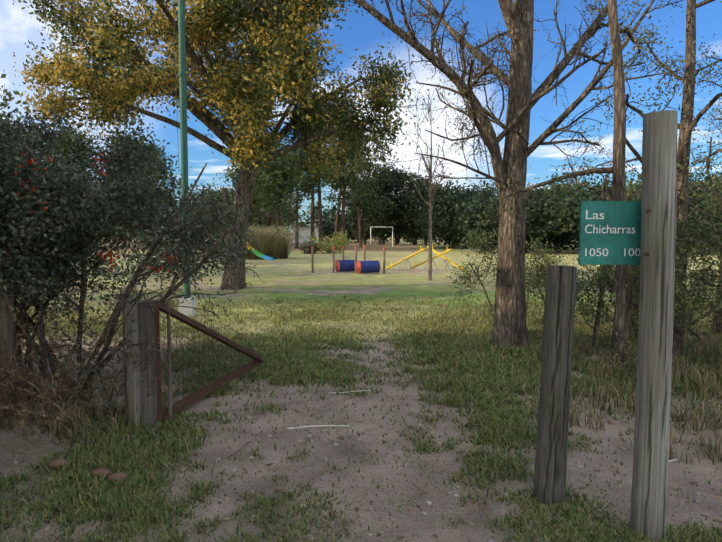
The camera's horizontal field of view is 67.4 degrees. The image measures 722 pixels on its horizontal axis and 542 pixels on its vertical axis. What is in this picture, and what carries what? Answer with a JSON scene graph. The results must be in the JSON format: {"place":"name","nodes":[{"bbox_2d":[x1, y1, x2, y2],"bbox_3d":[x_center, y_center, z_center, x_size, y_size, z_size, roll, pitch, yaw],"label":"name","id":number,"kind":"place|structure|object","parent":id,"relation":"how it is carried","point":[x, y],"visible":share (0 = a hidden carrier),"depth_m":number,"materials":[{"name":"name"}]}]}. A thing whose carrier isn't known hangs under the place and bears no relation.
{"place":"outdoors","nodes":[
{"label":"outdoors","id":0,"kind":"place"},
{"bbox_2d":[23,115,391,249],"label":"pine","id":1,"kind":"object","parent":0,"point":[271,176],"depth_m":51.55,"materials":[{"name":"green plant"}]},
{"bbox_2d":[0,234,721,541],"bbox_3d":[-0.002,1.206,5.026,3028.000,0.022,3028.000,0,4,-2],"label":"ground","id":2,"kind":"structure","parent":0,"point":[293,274],"depth_m":4.02,"materials":[{"name":"soil"}]},
{"bbox_2d":[0,264,16,412],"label":"old fence post","id":3,"kind":"object","parent":2,"relation":"on","point":[6,331],"visible":0.33,"depth_m":4.59,"materials":[{"name":"brown wood"}]},
{"bbox_2d":[0,371,101,435],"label":"dry grass","id":4,"kind":"structure","parent":2,"relation":"on","point":[6,418],"depth_m":4.56,"materials":[{"name":"plant"}]},
{"bbox_2d":[48,458,127,482],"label":"rocks","id":5,"kind":"object","parent":2,"relation":"on","point":[58,462],"visible":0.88,"depth_m":3.41,"materials":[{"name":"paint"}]},
{"bbox_2d":[34,390,174,446],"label":"grass tuft","id":6,"kind":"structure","parent":2,"relation":"on","point":[82,419],"depth_m":4.27,"materials":[{"name":"green plant"}]},
{"bbox_2d":[122,298,141,428],"bbox_3d":[-1.813,0.808,4.306,0.138,1.195,0.137,0,4,-2],"label":"wooden post","id":7,"kind":"object","parent":2,"relation":"on","point":[133,400],"visible":0.65,"depth_m":4.25,"materials":[{"name":"grey wood"}]},
{"bbox_2d":[139,301,158,426],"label":"wood post cracks","id":8,"kind":"object","parent":2,"relation":"on","point":[146,316],"visible":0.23,"depth_m":4.30,"materials":[{"name":"grey wood"}]},
{"bbox_2d":[0,96,306,443],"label":"bush","id":9,"kind":"object","parent":2,"relation":"on","point":[10,164],"depth_m":4.78,"materials":[{"name":"green plant"}]},
{"bbox_2d":[1,150,177,278],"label":"flowers","id":10,"kind":"object","parent":9,"relation":"on","point":[98,254],"visible":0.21,"depth_m":4.80,"materials":[{"name":"plant"}]},
{"bbox_2d":[166,300,171,419],"bbox_3d":[-1.587,0.793,4.485,0.034,1.101,0.062,0,4,-2],"label":"metal rod","id":11,"kind":"object","parent":2,"relation":"on","point":[169,364],"visible":0.72,"depth_m":4.47,"materials":[{"name":"grey metal"}]},
{"bbox_2d":[178,0,190,297],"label":"green pole","id":12,"kind":"object","parent":2,"relation":"on","point":[183,92],"visible":0.52,"depth_m":9.87,"materials":[{"name":"metal"}]},
{"bbox_2d":[178,297,195,316],"bbox_3d":[-3.267,0.685,10.184,0.260,0.360,0.260,0,4,-2],"label":"pole footing","id":13,"kind":"object","parent":2,"relation":"on","point":[186,311],"visible":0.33,"depth_m":10.06,"materials":[{"name":"concrete"}]},
{"bbox_2d":[153,300,263,420],"bbox_3d":[-1.397,0.664,5.254,0.149,0.979,2.042,1,4,17],"label":"gate frame","id":14,"kind":"object","parent":2,"relation":"on","point":[190,399],"visible":0.75,"depth_m":4.87,"materials":[{"name":"brown wood"}]},
{"bbox_2d":[160,312,253,407],"bbox_3d":[-1.414,0.680,5.264,0.004,0.873,1.838,1,4,14],"label":"gate wire","id":15,"kind":"object","parent":14,"relation":"attached to","point":[193,359],"visible":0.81,"depth_m":4.83,"materials":[{"name":"grey metal"}]},
{"bbox_2d":[12,0,423,289],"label":"tree","id":16,"kind":"object","parent":2,"relation":"on","point":[288,66],"depth_m":13.97,"materials":[{"name":"plant"}]},
{"bbox_2d":[246,242,273,259],"bbox_3d":[-5.608,-1.206,27.640,2.465,1.667,0.588,1,4,8],"label":"slide","id":17,"kind":"object","parent":2,"relation":"on","point":[257,253],"visible":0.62,"depth_m":27.38,"materials":[{"name":"paint"}]},
{"bbox_2d":[218,223,312,259],"bbox_3d":[-5.921,-1.831,32.876,6.384,2.190,7.300,4,6,44],"label":"tall grass clump","id":18,"kind":"object","parent":2,"relation":"on","point":[274,244],"visible":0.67,"depth_m":32.09,"materials":[{"name":"green plant"}]},
{"bbox_2d":[293,227,318,242],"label":"shed","id":19,"kind":"structure","parent":2,"relation":"on","point":[306,230],"depth_m":84.03,"materials":[{"name":"paint"}]},
{"bbox_2d":[311,246,384,272],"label":"wooden posts","id":20,"kind":"object","parent":2,"relation":"on","point":[312,259],"visible":0.79,"depth_m":21.22,"materials":[{"name":"paint"}]},
{"bbox_2d":[335,257,380,272],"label":"barrel tunnels","id":21,"kind":"object","parent":2,"relation":"on","point":[365,266],"visible":0.98,"depth_m":20.76,"materials":[{"name":"paint"}]},
{"bbox_2d":[0,318,721,541],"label":"leaf litter","id":22,"kind":"object","parent":2,"relation":"on","point":[332,512],"visible":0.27,"depth_m":3.62,"materials":[{"name":"brown plant"}]},
{"bbox_2d":[0,69,721,254],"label":"foliage","id":23,"kind":"object","parent":2,"relation":"on","point":[464,208],"depth_m":52.53,"materials":[{"name":"green plant"}]},
{"bbox_2d":[1,339,721,541],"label":"pebbles","id":24,"kind":"object","parent":2,"relation":"on","point":[427,502],"visible":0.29,"depth_m":3.73,"materials":[{"name":"paint"}]},
{"bbox_2d":[370,227,392,246],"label":"goal frame","id":25,"kind":"object","parent":2,"relation":"on","point":[370,236],"visible":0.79,"depth_m":61.86,"materials":[{"name":"paint"}]},
{"bbox_2d":[385,244,465,271],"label":"seesaws","id":26,"kind":"object","parent":2,"relation":"on","point":[433,258],"visible":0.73,"depth_m":22.43,"materials":[{"name":"paint"}]},
{"bbox_2d":[408,88,450,280],"bbox_3d":[2.212,-2.774,17.686,1.258,6.377,1.199,2,4,22],"label":"sapling","id":27,"kind":"object","parent":2,"relation":"on","point":[429,169],"visible":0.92,"depth_m":17.64,"materials":[{"name":"brown plant"}]},
{"bbox_2d":[425,232,434,247],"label":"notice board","id":28,"kind":"object","parent":2,"relation":"on","point":[428,238],"visible":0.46,"depth_m":58.02,"materials":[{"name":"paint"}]},
{"bbox_2d":[226,370,677,492],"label":"sticks","id":29,"kind":"object","parent":2,"relation":"on","point":[300,427],"visible":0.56,"depth_m":4.33,"materials":[{"name":"paint"}]},
{"bbox_2d":[236,0,710,348],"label":"bare tree","id":30,"kind":"object","parent":2,"relation":"on","point":[509,327],"depth_m":7.12,"materials":[{"name":"brown plant"}]},
{"bbox_2d":[533,265,576,505],"bbox_3d":[1.140,0.729,3.186,0.180,1.525,0.304,3,5,39],"label":"wooden post","id":31,"kind":"object","parent":2,"relation":"on","point":[550,473],"visible":0.92,"depth_m":3.12,"materials":[{"name":"grey wood"}]},
{"bbox_2d":[174,23,721,388],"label":"wires","id":32,"kind":"object","parent":31,"relation":"attached to","point":[575,322],"visible":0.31,"depth_m":3.82,"materials":[{"name":"grey metal"}]},
{"bbox_2d":[446,220,721,368],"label":"shrub","id":33,"kind":"object","parent":2,"relation":"on","point":[607,274],"depth_m":7.69,"materials":[{"name":"green plant"}]},
{"bbox_2d":[473,0,721,385],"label":"tree leaves","id":34,"kind":"object","parent":2,"relation":"on","point":[697,245],"visible":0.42,"depth_m":6.07,"materials":[{"name":"green plant"}]},
{"bbox_2d":[489,0,721,383],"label":"trees","id":35,"kind":"object","parent":2,"relation":"on","point":[623,302],"visible":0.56,"depth_m":6.21,"materials":[{"name":"brown plant"}]},
{"bbox_2d":[521,326,721,399],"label":"dry grass","id":36,"kind":"structure","parent":2,"relation":"on","point":[679,366],"depth_m":6.15,"materials":[{"name":"plant"}]},
{"bbox_2d":[539,371,721,464],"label":"weeds","id":37,"kind":"object","parent":2,"relation":"on","point":[680,418],"visible":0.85,"depth_m":4.47,"materials":[{"name":"green plant"}]},
{"bbox_2d":[630,110,677,541],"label":"wooden post","id":38,"kind":"object","parent":2,"relation":"on","point":[648,508],"visible":1,"depth_m":2.68,"materials":[{"name":"grey wood"}]},
{"bbox_2d":[578,201,640,264],"bbox_3d":[1.363,-0.197,2.801,0.469,0.328,0.016,0,4,-2],"label":"street sign","id":39,"kind":"object","parent":38,"relation":"attached to","point":[621,214],"visible":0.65,"depth_m":2.79,"materials":[{"name":"metal"}]},
{"bbox_2d":[586,210,603,218],"bbox_3d":[1.202,-0.288,2.780,0.095,0.045,0.001,0,4,-2],"label":"sign text","id":40,"kind":"object","parent":39,"relation":"attached to","point":[596,216],"visible":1,"depth_m":2.78,"materials":[{"name":"white paint"}]},
{"bbox_2d":[585,248,607,255],"bbox_3d":[1.217,-0.097,2.794,0.120,0.041,0.001,0,4,-2],"label":"sign text","id":41,"kind":"object","parent":39,"relation":"attached to","point":[597,251],"visible":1,"depth_m":2.79,"materials":[{"name":"white paint"}]},
{"bbox_2d":[585,225,634,232],"bbox_3d":[1.283,-0.216,2.788,0.262,0.046,0.001,0,4,-2],"label":"sign lettering","id":42,"kind":"object","parent":39,"relation":"attached to","point":[607,229],"visible":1,"depth_m":2.79,"materials":[{"name":"white paint"}]},
{"bbox_2d":[624,248,639,255],"bbox_3d":[1.421,-0.097,2.800,0.120,0.041,0.001,0,4,-2],"label":"sign text","id":43,"kind":"object","parent":39,"relation":"attached to","point":[633,252],"visible":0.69,"depth_m":2.80,"materials":[{"name":"white paint"}]},
{"bbox_2d":[644,209,650,256],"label":"screws","id":44,"kind":"object","parent":38,"relation":"attached to","point":[646,254],"visible":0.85,"depth_m":2.63,"materials":[{"name":"grey metal"}]},
{"bbox_2d":[0,292,721,541],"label":"grass","id":45,"kind":"structure","parent":0,"point":[283,355],"depth_m":4.51,"materials":[{"name":"green plant"}]},
{"bbox_2d":[0,0,721,232],"label":"sky","id":46,"kind":"structure","parent":0,"point":[17,26],"materials":[{"name":"blue"}]}
]}

